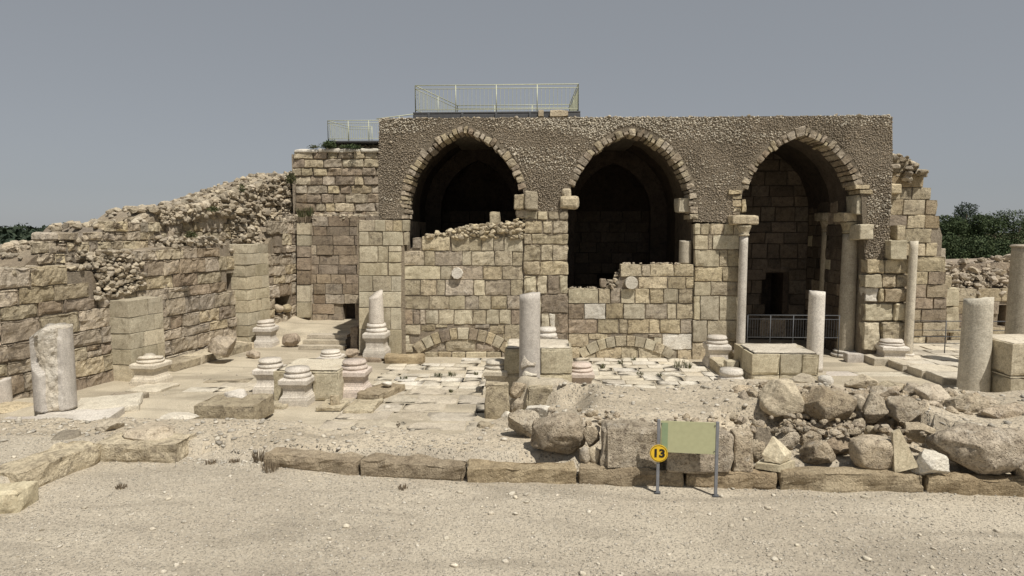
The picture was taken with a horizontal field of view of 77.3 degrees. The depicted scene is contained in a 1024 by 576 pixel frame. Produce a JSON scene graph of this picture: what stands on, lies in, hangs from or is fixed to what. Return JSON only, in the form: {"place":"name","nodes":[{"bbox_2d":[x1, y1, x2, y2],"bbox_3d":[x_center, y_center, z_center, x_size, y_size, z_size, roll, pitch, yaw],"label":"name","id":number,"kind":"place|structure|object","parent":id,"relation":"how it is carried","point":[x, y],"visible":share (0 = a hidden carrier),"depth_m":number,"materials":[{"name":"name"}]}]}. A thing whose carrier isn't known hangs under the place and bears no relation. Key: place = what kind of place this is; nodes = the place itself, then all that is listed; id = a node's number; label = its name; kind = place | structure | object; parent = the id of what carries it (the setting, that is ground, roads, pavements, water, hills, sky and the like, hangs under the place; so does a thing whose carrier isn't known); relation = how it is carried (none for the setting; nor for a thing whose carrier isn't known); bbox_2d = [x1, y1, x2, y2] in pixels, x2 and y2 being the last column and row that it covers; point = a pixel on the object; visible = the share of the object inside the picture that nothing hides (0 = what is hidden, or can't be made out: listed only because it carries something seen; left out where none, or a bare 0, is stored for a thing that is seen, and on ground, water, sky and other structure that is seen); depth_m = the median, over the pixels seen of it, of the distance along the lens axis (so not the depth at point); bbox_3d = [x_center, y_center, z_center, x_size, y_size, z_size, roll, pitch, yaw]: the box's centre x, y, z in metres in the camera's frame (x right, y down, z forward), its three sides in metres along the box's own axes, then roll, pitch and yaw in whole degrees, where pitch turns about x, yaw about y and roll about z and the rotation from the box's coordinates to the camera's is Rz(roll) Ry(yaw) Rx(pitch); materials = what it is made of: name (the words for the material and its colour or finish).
{"place":"outdoors","nodes":[
{"label":"outdoors","id":0,"kind":"place"},
{"bbox_2d":[0,233,1023,575],"bbox_3d":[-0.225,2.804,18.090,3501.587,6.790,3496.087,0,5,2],"label":"ground","id":1,"kind":"structure","parent":0,"point":[452,513],"depth_m":10.24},
{"bbox_2d":[0,481,38,513],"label":"stone block","id":2,"kind":"structure","parent":1,"relation":"on","point":[16,497],"depth_m":10.27,"materials":[{"name":"stone"}]},
{"bbox_2d":[0,222,63,243],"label":"distant woods","id":3,"kind":"object","parent":1,"relation":"on","point":[15,232],"visible":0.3,"depth_m":142.79,"materials":[{"name":"green plant"}]},
{"bbox_2d":[0,440,100,487],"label":"kerb stone","id":4,"kind":"object","parent":1,"relation":"on","point":[56,461],"visible":0.84,"depth_m":11.66,"materials":[{"name":"beige stone"}]},
{"bbox_2d":[36,406,124,420],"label":"marble slab","id":5,"kind":"structure","parent":1,"relation":"on","point":[90,414],"depth_m":15.40,"materials":[{"name":"stone"}]},
{"bbox_2d":[29,322,77,412],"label":"broken pillar","id":6,"kind":"structure","parent":5,"relation":"on","point":[53,368],"depth_m":15.45,"materials":[{"name":"grey stone"}]},
{"bbox_2d":[73,392,142,411],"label":"stone slab","id":7,"kind":"structure","parent":1,"relation":"on","point":[132,402],"depth_m":16.44,"materials":[{"name":"stone"}]},
{"bbox_2d":[93,430,196,462],"bbox_3d":[-7.306,3.197,12.780,1.734,0.547,0.794,0,5,2],"label":"kerb stone","id":8,"kind":"object","parent":1,"relation":"on","point":[119,447],"visible":0.77,"depth_m":12.44,"materials":[{"name":"beige stone"}]},
{"bbox_2d":[122,422,174,439],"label":"boulder","id":9,"kind":"object","parent":1,"relation":"on","point":[153,430],"visible":0.93,"depth_m":12.73,"materials":[{"name":"stone"}]},
{"bbox_2d":[0,213,299,399],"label":"side wall","id":10,"kind":"structure","parent":1,"relation":"on","point":[189,282],"depth_m":21.15,"materials":[{"name":"beige stone"}]},
{"bbox_2d":[108,296,164,381],"bbox_3d":[-12.357,1.653,21.043,0.931,2.643,1.446,1,5,13],"label":"wall pilaster","id":11,"kind":"object","parent":10,"relation":"attached to","point":[136,325],"depth_m":20.45,"materials":[{"name":"stone"}]},
{"bbox_2d":[0,171,292,270],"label":"side wall","id":12,"kind":"structure","parent":10,"relation":"on","point":[238,217],"depth_m":24.02,"materials":[{"name":"beige stone"}]},
{"bbox_2d":[229,244,269,341],"bbox_3d":[-11.034,0.292,27.062,0.765,4.299,1.573,1,5,13],"label":"wall pilaster","id":13,"kind":"object","parent":10,"relation":"attached to","point":[250,279],"depth_m":26.45,"materials":[{"name":"stone"}]},
{"bbox_2d":[129,353,172,385],"bbox_3d":[-11.345,2.547,20.122,0.845,0.922,0.845,1,5,9],"label":"pedestal","id":14,"kind":"object","parent":1,"relation":"on","point":[149,368],"visible":1,"depth_m":19.81,"materials":[{"name":"stone"}]},
{"bbox_2d":[125,382,179,393],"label":"stone slab","id":15,"kind":"structure","parent":1,"relation":"on","point":[157,388],"depth_m":19.22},
{"bbox_2d":[165,341,253,371],"bbox_3d":[-11.415,2.517,24.059,0.975,0.381,4.442,1,5,13],"label":"stone bench","id":16,"kind":"object","parent":1,"relation":"on","point":[189,360],"visible":0.66,"depth_m":23.24,"materials":[{"name":"beige stone"}]},
{"bbox_2d":[208,335,235,357],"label":"boulder","id":17,"kind":"object","parent":16,"relation":"on","point":[222,346],"visible":1,"depth_m":23.03,"materials":[{"name":"grey stone"}]},
{"bbox_2d":[194,393,273,418],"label":"stone block","id":18,"kind":"structure","parent":1,"relation":"on","point":[250,406],"depth_m":15.55,"materials":[{"name":"beige stone"}]},
{"bbox_2d":[253,319,279,347],"bbox_3d":[-10.249,1.873,26.681,0.784,1.122,0.784,0,5,2],"label":"pedestal","id":19,"kind":"object","parent":1,"relation":"on","point":[265,331],"visible":1,"depth_m":26.37,"materials":[{"name":"white stone"}]},
{"bbox_2d":[278,365,314,406],"bbox_3d":[-5.962,2.708,17.831,0.802,1.003,0.804,0,5,2],"label":"pedestal","id":20,"kind":"object","parent":1,"relation":"on","point":[295,382],"visible":1,"depth_m":17.51,"materials":[{"name":"white stone"}]},
{"bbox_2d":[273,358,343,400],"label":"ashlar block","id":21,"kind":"structure","parent":1,"relation":"on","point":[328,380],"depth_m":18.06,"materials":[{"name":"stone"}]},
{"bbox_2d":[264,447,365,474],"bbox_3d":[-3.724,3.297,12.114,1.975,0.411,0.495,1,5,14],"label":"kerb stone","id":22,"kind":"object","parent":1,"relation":"on","point":[346,463],"visible":0.84,"depth_m":11.96,"materials":[{"name":"stone"}]},
{"bbox_2d":[298,333,349,349],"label":"stone steps","id":23,"kind":"structure","parent":1,"relation":"on","point":[317,341],"depth_m":26.21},
{"bbox_2d":[274,398,383,413],"bbox_3d":[-5.171,3.192,17.390,3.130,0.204,1.222,0,5,2],"label":"foundation course","id":24,"kind":"object","parent":1,"relation":"on","point":[357,406],"visible":0.76,"depth_m":17.17,"materials":[{"name":"beige stone"}]},
{"bbox_2d":[297,216,380,319],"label":"recess wall","id":25,"kind":"structure","parent":1,"relation":"on","point":[327,268],"depth_m":30.67,"materials":[{"name":"grey stone"}]},
{"bbox_2d":[292,144,381,219],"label":"recess wall","id":26,"kind":"structure","parent":25,"relation":"on","point":[340,182],"depth_m":31.06,"materials":[{"name":"beige stone"}]},
{"bbox_2d":[327,141,378,145],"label":"walkway","id":27,"kind":"structure","parent":26,"relation":"on","point":[368,143],"depth_m":31.16,"materials":[{"name":"metal"}]},
{"bbox_2d":[327,120,378,140],"bbox_3d":[-7.396,-7.699,31.904,3.046,1.006,1.838,0,5,2],"label":"walkway railing","id":28,"kind":"object","parent":27,"relation":"on","point":[353,138],"visible":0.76,"depth_m":31.04,"materials":[{"name":"metal"}]},
{"bbox_2d":[352,354,383,362],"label":"stone block","id":29,"kind":"structure","parent":1,"relation":"on","point":[372,359],"depth_m":23.41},
{"bbox_2d":[362,290,390,357],"bbox_3d":[-5.049,1.313,23.833,0.845,2.488,0.846,0,5,2],"label":"broken column","id":30,"kind":"object","parent":29,"relation":"on","point":[375,335],"visible":1,"depth_m":23.55,"materials":[{"name":"white stone"}]},
{"bbox_2d":[357,220,425,353],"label":"stone pier","id":31,"kind":"structure","parent":1,"relation":"on","point":[383,246],"depth_m":24.23,"materials":[{"name":"beige stone"}]},
{"bbox_2d":[359,452,466,480],"bbox_3d":[-1.794,3.316,11.734,1.970,0.451,0.501,1,5,9],"label":"kerb stone","id":32,"kind":"object","parent":1,"relation":"on","point":[415,466],"visible":0.94,"depth_m":11.58,"materials":[{"name":"stone"}]},
{"bbox_2d":[405,216,525,357],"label":"infill wall","id":33,"kind":"structure","parent":1,"relation":"on","point":[472,311],"depth_m":24.20,"materials":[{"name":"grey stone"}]},
{"bbox_2d":[410,140,524,245],"bbox_3d":[-1.572,-2.146,28.770,4.976,8.820,7.498,0,5,2],"label":"vaulted chamber","id":34,"kind":"object","parent":1,"relation":"on","point":[446,165],"visible":0.3,"depth_m":29.00,"materials":[{"name":"stone"}]},
{"bbox_2d":[484,381,509,418],"bbox_3d":[-0.374,2.906,16.406,0.673,0.989,0.395,0,5,2],"label":"stone block","id":35,"kind":"object","parent":1,"relation":"on","point":[496,404],"depth_m":16.25,"materials":[{"name":"beige stone"}]},
{"bbox_2d":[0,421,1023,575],"bbox_3d":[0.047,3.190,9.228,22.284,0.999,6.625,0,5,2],"label":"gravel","id":36,"kind":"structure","parent":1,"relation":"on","point":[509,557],"depth_m":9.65,"materials":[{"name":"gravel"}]},
{"bbox_2d":[0,380,1023,454],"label":"rubble","id":37,"kind":"object","parent":1,"relation":"on","point":[18,420],"visible":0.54,"depth_m":13.57,"materials":[{"name":"stone"}]},
{"bbox_2d":[467,459,576,483],"bbox_3d":[0.167,3.351,11.559,2.003,0.418,0.462,0,5,1],"label":"kerb stone","id":38,"kind":"object","parent":1,"relation":"on","point":[482,471],"visible":0.91,"depth_m":11.38,"materials":[{"name":"stone"}]},
{"bbox_2d":[508,409,539,437],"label":"boulder","id":39,"kind":"object","parent":1,"relation":"on","point":[520,421],"visible":0.81,"depth_m":12.95,"materials":[{"name":"stone"}]},
{"bbox_2d":[519,292,539,377],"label":"column","id":40,"kind":"structure","parent":1,"relation":"on","point":[529,333],"depth_m":17.66,"materials":[{"name":"grey stone"}]},
{"bbox_2d":[504,338,571,394],"bbox_3d":[0.798,2.353,19.450,1.990,1.433,1.759,0,5,2],"label":"ashlar block","id":41,"kind":"object","parent":1,"relation":"on","point":[555,357],"depth_m":18.59,"materials":[{"name":"stone"}]},
{"bbox_2d":[523,211,568,338],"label":"stone pier","id":42,"kind":"structure","parent":1,"relation":"on","point":[545,265],"depth_m":23.93,"materials":[{"name":"stone"}]},
{"bbox_2d":[182,357,912,430],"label":"paved floor","id":43,"kind":"structure","parent":1,"relation":"on","point":[467,388],"depth_m":20.14,"materials":[{"name":"stone"}]},
{"bbox_2d":[252,357,284,394],"bbox_3d":[-7.190,2.598,19.079,0.784,1.002,0.783,0,5,2],"label":"pedestal","id":44,"kind":"object","parent":43,"relation":"on","point":[262,373],"visible":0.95,"depth_m":18.75,"materials":[{"name":"white stone"}]},
{"bbox_2d":[342,358,371,397],"bbox_3d":[-4.607,2.612,18.749,0.825,1.032,0.825,0,5,2],"label":"pedestal","id":45,"kind":"object","parent":43,"relation":"on","point":[356,372],"visible":0.94,"depth_m":18.42,"materials":[{"name":"stone"}]},
{"bbox_2d":[357,383,404,399],"bbox_3d":[-3.824,3.047,18.772,0.795,0.310,1.513,2,5,21],"label":"stone block","id":46,"kind":"object","parent":43,"relation":"on","point":[378,391],"depth_m":18.44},
{"bbox_2d":[384,353,424,363],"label":"stone block","id":47,"kind":"object","parent":43,"relation":"on","point":[394,358],"depth_m":23.08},
{"bbox_2d":[483,358,507,394],"bbox_3d":[-0.475,2.619,18.954,0.724,0.982,0.723,0,5,2],"label":"pedestal","id":48,"kind":"object","parent":43,"relation":"on","point":[494,371],"visible":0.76,"depth_m":18.64,"materials":[{"name":"stone"}]},
{"bbox_2d":[526,383,578,407],"bbox_3d":[1.071,2.771,16.403,1.434,0.639,0.515,0,5,2],"label":"stone block","id":49,"kind":"object","parent":1,"relation":"on","point":[537,394],"depth_m":16.21,"materials":[{"name":"beige stone"}]},
{"bbox_2d":[530,412,585,453],"bbox_3d":[0.871,2.756,12.118,1.054,0.817,0.791,0,5,2],"label":"boulder","id":50,"kind":"object","parent":1,"relation":"on","point":[559,432],"visible":0.98,"depth_m":11.84,"materials":[{"name":"stone"}]},
{"bbox_2d":[568,361,594,383],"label":"pedestal","id":51,"kind":"object","parent":1,"relation":"on","point":[582,372],"visible":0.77,"depth_m":18.66,"materials":[{"name":"stone"}]},
{"bbox_2d":[567,139,691,287],"bbox_3d":[4.587,-2.069,28.506,5.038,8.723,7.498,0,5,2],"label":"vaulted chamber","id":52,"kind":"object","parent":1,"relation":"on","point":[649,169],"visible":0.41,"depth_m":29.23,"materials":[{"name":"stone"}]},
{"bbox_2d":[567,262,694,358],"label":"infill wall","id":53,"kind":"structure","parent":1,"relation":"on","point":[650,315],"depth_m":24.01,"materials":[{"name":"beige stone"}]},
{"bbox_2d":[578,461,683,486],"bbox_3d":[2.118,3.339,11.439,1.872,0.454,0.490,1,5,6],"label":"kerb stone","id":54,"kind":"object","parent":1,"relation":"on","point":[590,472],"visible":0.66,"depth_m":11.24,"materials":[{"name":"stone"}]},
{"bbox_2d":[600,419,656,468],"bbox_3d":[2.100,2.819,11.589,1.045,0.824,0.780,0,5,2],"label":"stone block","id":55,"kind":"object","parent":54,"relation":"on","point":[629,443],"depth_m":11.26,"materials":[{"name":"stone"}]},
{"bbox_2d":[378,113,892,259],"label":"arcade wall","id":56,"kind":"structure","parent":1,"relation":"on","point":[715,161],"depth_m":23.49,"materials":[{"name":"stone"}]},
{"bbox_2d":[442,162,515,232],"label":"chamber back wall","id":57,"kind":"structure","parent":56,"relation":"attached to","point":[477,192],"depth_m":31.95,"materials":[{"name":"stone"}]},
{"bbox_2d":[413,111,579,117],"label":"viewing platform","id":58,"kind":"structure","parent":56,"relation":"on","point":[521,114],"depth_m":23.86,"materials":[{"name":"metal"}]},
{"bbox_2d":[415,83,578,111],"bbox_3d":[-0.500,-7.232,25.790,6.126,1.040,3.888,0,5,2],"label":"rooftop railing","id":59,"kind":"object","parent":58,"relation":"on","point":[574,105],"visible":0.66,"depth_m":23.95,"materials":[{"name":"metal"}]},
{"bbox_2d":[574,164,648,287],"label":"chamber back wall","id":60,"kind":"structure","parent":56,"relation":"attached to","point":[611,228],"depth_m":31.71,"materials":[{"name":"stone"}]},
{"bbox_2d":[650,419,718,496],"bbox_3d":[2.914,2.922,10.828,1.153,1.390,0.100,1,5,8],"label":"information sign","id":61,"kind":"object","parent":1,"relation":"on","point":[688,437],"visible":0.98,"depth_m":10.77,"materials":[{"name":"metal"}]},
{"bbox_2d":[691,223,740,358],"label":"stone pier","id":62,"kind":"structure","parent":1,"relation":"on","point":[714,255],"depth_m":23.71,"materials":[{"name":"stone"}]},
{"bbox_2d":[702,334,731,367],"bbox_3d":[7.257,2.231,22.682,0.803,1.099,0.804,0,5,2],"label":"pedestal","id":63,"kind":"object","parent":1,"relation":"on","point":[716,345],"visible":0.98,"depth_m":22.37,"materials":[{"name":"white stone"}]},
{"bbox_2d":[683,465,776,489],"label":"kerb stone","id":64,"kind":"object","parent":1,"relation":"on","point":[760,479],"visible":0.64,"depth_m":11.13,"materials":[{"name":"stone"}]},
{"bbox_2d":[660,426,733,473],"bbox_3d":[3.252,2.860,11.390,1.215,0.812,0.737,0,5,2],"label":"stone block","id":65,"kind":"object","parent":64,"relation":"on","point":[691,463],"depth_m":11.06,"materials":[{"name":"stone"}]},
{"bbox_2d":[730,428,752,472],"bbox_3d":[4.043,2.858,11.269,0.366,0.732,0.346,0,5,2],"label":"stone block","id":66,"kind":"object","parent":64,"relation":"on","point":[743,450],"depth_m":11.12,"materials":[{"name":"stone"}]},
{"bbox_2d":[727,215,758,352],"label":"column","id":67,"kind":"structure","parent":1,"relation":"on","point":[743,231],"depth_m":23.20,"materials":[{"name":"white stone"}]},
{"bbox_2d":[698,152,807,339],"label":"chamber back wall","id":68,"kind":"structure","parent":1,"relation":"on","point":[774,195],"depth_m":28.08,"materials":[{"name":"stone"}]},
{"bbox_2d":[734,343,818,380],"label":"ashlar block","id":69,"kind":"structure","parent":1,"relation":"on","point":[768,361],"depth_m":19.32,"materials":[{"name":"stone"}]},
{"bbox_2d":[707,139,846,340],"bbox_3d":[10.686,-1.739,26.459,4.396,8.417,3.898,0,5,2],"label":"vaulted chamber","id":70,"kind":"object","parent":1,"relation":"on","point":[815,171],"visible":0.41,"depth_m":25.96,"materials":[{"name":"stone"}]},
{"bbox_2d":[758,379,804,416],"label":"boulder","id":71,"kind":"object","parent":1,"relation":"on","point":[780,397],"visible":0.95,"depth_m":13.26,"materials":[{"name":"stone"}]},
{"bbox_2d":[548,378,1018,442],"bbox_3d":[5.512,2.659,13.325,9.529,0.965,3.214,0,5,2],"label":"rubble","id":72,"kind":"object","parent":1,"relation":"on","point":[824,428],"visible":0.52,"depth_m":12.96,"materials":[{"name":"stone"}]},
{"bbox_2d":[802,386,856,421],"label":"boulder","id":73,"kind":"object","parent":72,"relation":"on","point":[827,403],"visible":0.94,"depth_m":12.88,"materials":[{"name":"stone"}]},
{"bbox_2d":[862,393,888,422],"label":"boulder","id":74,"kind":"object","parent":72,"relation":"on","point":[875,409],"visible":0.93,"depth_m":12.80,"materials":[{"name":"stone"}]},
{"bbox_2d":[886,396,922,424],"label":"boulder","id":75,"kind":"object","parent":72,"relation":"on","point":[903,409],"visible":0.91,"depth_m":12.57,"materials":[{"name":"stone"}]},
{"bbox_2d":[905,422,935,442],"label":"boulder","id":76,"kind":"object","parent":72,"relation":"on","point":[915,429],"visible":0.81,"depth_m":12.01,"materials":[{"name":"stone"}]},
{"bbox_2d":[746,315,839,357],"bbox_3d":[10.580,1.816,24.111,3.426,1.619,0.038,0,5,2],"label":"door railing","id":77,"kind":"object","parent":1,"relation":"on","point":[792,337],"depth_m":24.09,"materials":[{"name":"grey metal"}]},
{"bbox_2d":[806,290,825,372],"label":"column","id":78,"kind":"structure","parent":1,"relation":"on","point":[815,322],"depth_m":21.57,"materials":[{"name":"white stone"}]},
{"bbox_2d":[799,440,835,463],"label":"boulder","id":79,"kind":"object","parent":1,"relation":"on","point":[816,452],"visible":1,"depth_m":11.51,"materials":[{"name":"stone"}]},
{"bbox_2d":[814,213,827,290],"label":"column","id":80,"kind":"structure","parent":1,"relation":"on","point":[822,218],"depth_m":26.24,"materials":[{"name":"stone"}]},
{"bbox_2d":[804,200,848,350],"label":"chamber side wall","id":81,"kind":"structure","parent":1,"relation":"on","point":[830,276],"depth_m":25.89,"materials":[{"name":"stone"}]},
{"bbox_2d":[830,212,857,357],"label":"column","id":82,"kind":"structure","parent":1,"relation":"on","point":[847,292],"depth_m":24.12,"materials":[{"name":"stone"}]},
{"bbox_2d":[776,466,923,492],"bbox_3d":[5.853,3.369,11.180,2.441,0.502,0.478,0,5,4],"label":"kerb stone","id":83,"kind":"object","parent":1,"relation":"on","point":[843,479],"visible":0.81,"depth_m":11.02,"materials":[{"name":"stone"}]},
{"bbox_2d":[891,428,918,471],"bbox_3d":[6.817,2.822,11.127,0.386,0.738,0.250,0,5,2],"label":"pointed slab","id":84,"kind":"object","parent":83,"relation":"on","point":[903,459],"depth_m":11.09,"materials":[{"name":"stone"}]},
{"bbox_2d":[848,434,893,469],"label":"boulder","id":85,"kind":"object","parent":1,"relation":"on","point":[871,451],"visible":0.88,"depth_m":11.20,"materials":[{"name":"stone"}]},
{"bbox_2d":[875,338,909,358],"bbox_3d":[13.807,2.286,23.324,0.906,0.880,0.906,1,5,8],"label":"pedestal","id":86,"kind":"object","parent":1,"relation":"on","point":[891,347],"visible":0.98,"depth_m":22.98,"materials":[{"name":"white stone"}]},
{"bbox_2d":[863,342,959,384],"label":"raised pavement","id":87,"kind":"structure","parent":1,"relation":"on","point":[934,363],"depth_m":22.47,"materials":[{"name":"stone"}]},
{"bbox_2d":[849,224,907,353],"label":"stone pier","id":88,"kind":"structure","parent":87,"relation":"on","point":[881,289],"depth_m":23.47,"materials":[{"name":"beige stone"}]},
{"bbox_2d":[904,241,918,355],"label":"column","id":89,"kind":"structure","parent":1,"relation":"on","point":[910,295],"depth_m":23.11,"materials":[{"name":"stone"}]},
{"bbox_2d":[890,153,947,342],"bbox_3d":[16.244,-1.378,26.049,2.803,8.305,1.693,0,5,2],"label":"apse fragment","id":90,"kind":"object","parent":1,"relation":"on","point":[914,208],"visible":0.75,"depth_m":25.61,"materials":[{"name":"brown stone"}]},
{"bbox_2d":[914,382,950,400],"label":"boulder","id":91,"kind":"object","parent":1,"relation":"on","point":[930,391],"visible":0.56,"depth_m":13.75,"materials":[{"name":"stone"}]},
{"bbox_2d":[942,234,969,258],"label":"tree","id":92,"kind":"object","parent":1,"relation":"on","point":[952,252],"visible":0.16,"depth_m":55.68,"materials":[{"name":"green plant"}]},
{"bbox_2d":[939,213,975,248],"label":"tree","id":93,"kind":"object","parent":1,"relation":"on","point":[949,228],"visible":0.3,"depth_m":67.42,"materials":[{"name":"green plant"}]},
{"bbox_2d":[944,393,989,412],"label":"boulder","id":94,"kind":"object","parent":1,"relation":"on","point":[971,402],"visible":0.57,"depth_m":12.93,"materials":[{"name":"stone"}]},
{"bbox_2d":[919,470,1023,496],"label":"kerb stone","id":95,"kind":"object","parent":1,"relation":"on","point":[962,483],"visible":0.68,"depth_m":10.84,"materials":[{"name":"stone"}]},
{"bbox_2d":[910,449,949,474],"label":"boulder","id":96,"kind":"object","parent":95,"relation":"on","point":[928,461],"visible":0.97,"depth_m":10.93,"materials":[{"name":"stone"}]},
{"bbox_2d":[936,248,1010,339],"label":"ruined back wall","id":97,"kind":"structure","parent":1,"relation":"on","point":[981,277],"depth_m":28.21,"materials":[{"name":"brown stone"}]},
{"bbox_2d":[925,423,1023,474],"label":"boulder","id":98,"kind":"object","parent":1,"relation":"on","point":[979,449],"visible":0.98,"depth_m":10.83,"materials":[{"name":"stone"}]},
{"bbox_2d":[956,297,993,391],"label":"column","id":99,"kind":"structure","parent":1,"relation":"on","point":[975,359],"depth_m":18.01,"materials":[{"name":"stone"}]},
{"bbox_2d":[961,213,991,257],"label":"tree","id":100,"kind":"object","parent":1,"relation":"on","point":[974,224],"visible":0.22,"depth_m":77.02,"materials":[{"name":"green plant"}]},
{"bbox_2d":[957,234,1003,258],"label":"tree","id":101,"kind":"object","parent":1,"relation":"on","point":[978,250],"visible":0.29,"depth_m":55.88,"materials":[{"name":"green plant"}]},
{"bbox_2d":[970,216,1009,252],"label":"tree","id":102,"kind":"object","parent":1,"relation":"on","point":[993,225],"visible":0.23,"depth_m":71.38,"materials":[{"name":"green plant"}]},
{"bbox_2d":[977,403,1023,418],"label":"boulder","id":103,"kind":"object","parent":1,"relation":"on","point":[1008,410],"visible":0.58,"depth_m":12.49,"materials":[{"name":"stone"}]},
{"bbox_2d":[986,208,1023,243],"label":"tree","id":104,"kind":"object","parent":1,"relation":"on","point":[1015,230],"visible":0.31,"depth_m":74.74,"materials":[{"name":"green plant"}]},
{"bbox_2d":[990,334,1023,392],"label":"ashlar block","id":105,"kind":"structure","parent":1,"relation":"on","point":[1007,368],"depth_m":17.65,"materials":[{"name":"stone"}]},
{"bbox_2d":[1004,244,1023,333],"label":"column","id":106,"kind":"structure","parent":105,"relation":"on","point":[1014,322],"depth_m":20.72,"materials":[{"name":"stone"}]},
{"bbox_2d":[0,0,1023,232],"label":"sky","id":107,"kind":"structure","parent":0,"point":[105,105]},
{"bbox_2d":[762,436,791,463],"bbox_3d":[4.676,2.831,11.287,0.429,0.422,0.334,-5,7,-42],"label":"pyramid block","id":108,"kind":"object","parent":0,"point":[776,450],"depth_m":11.23,"materials":[{"name":"stone"}]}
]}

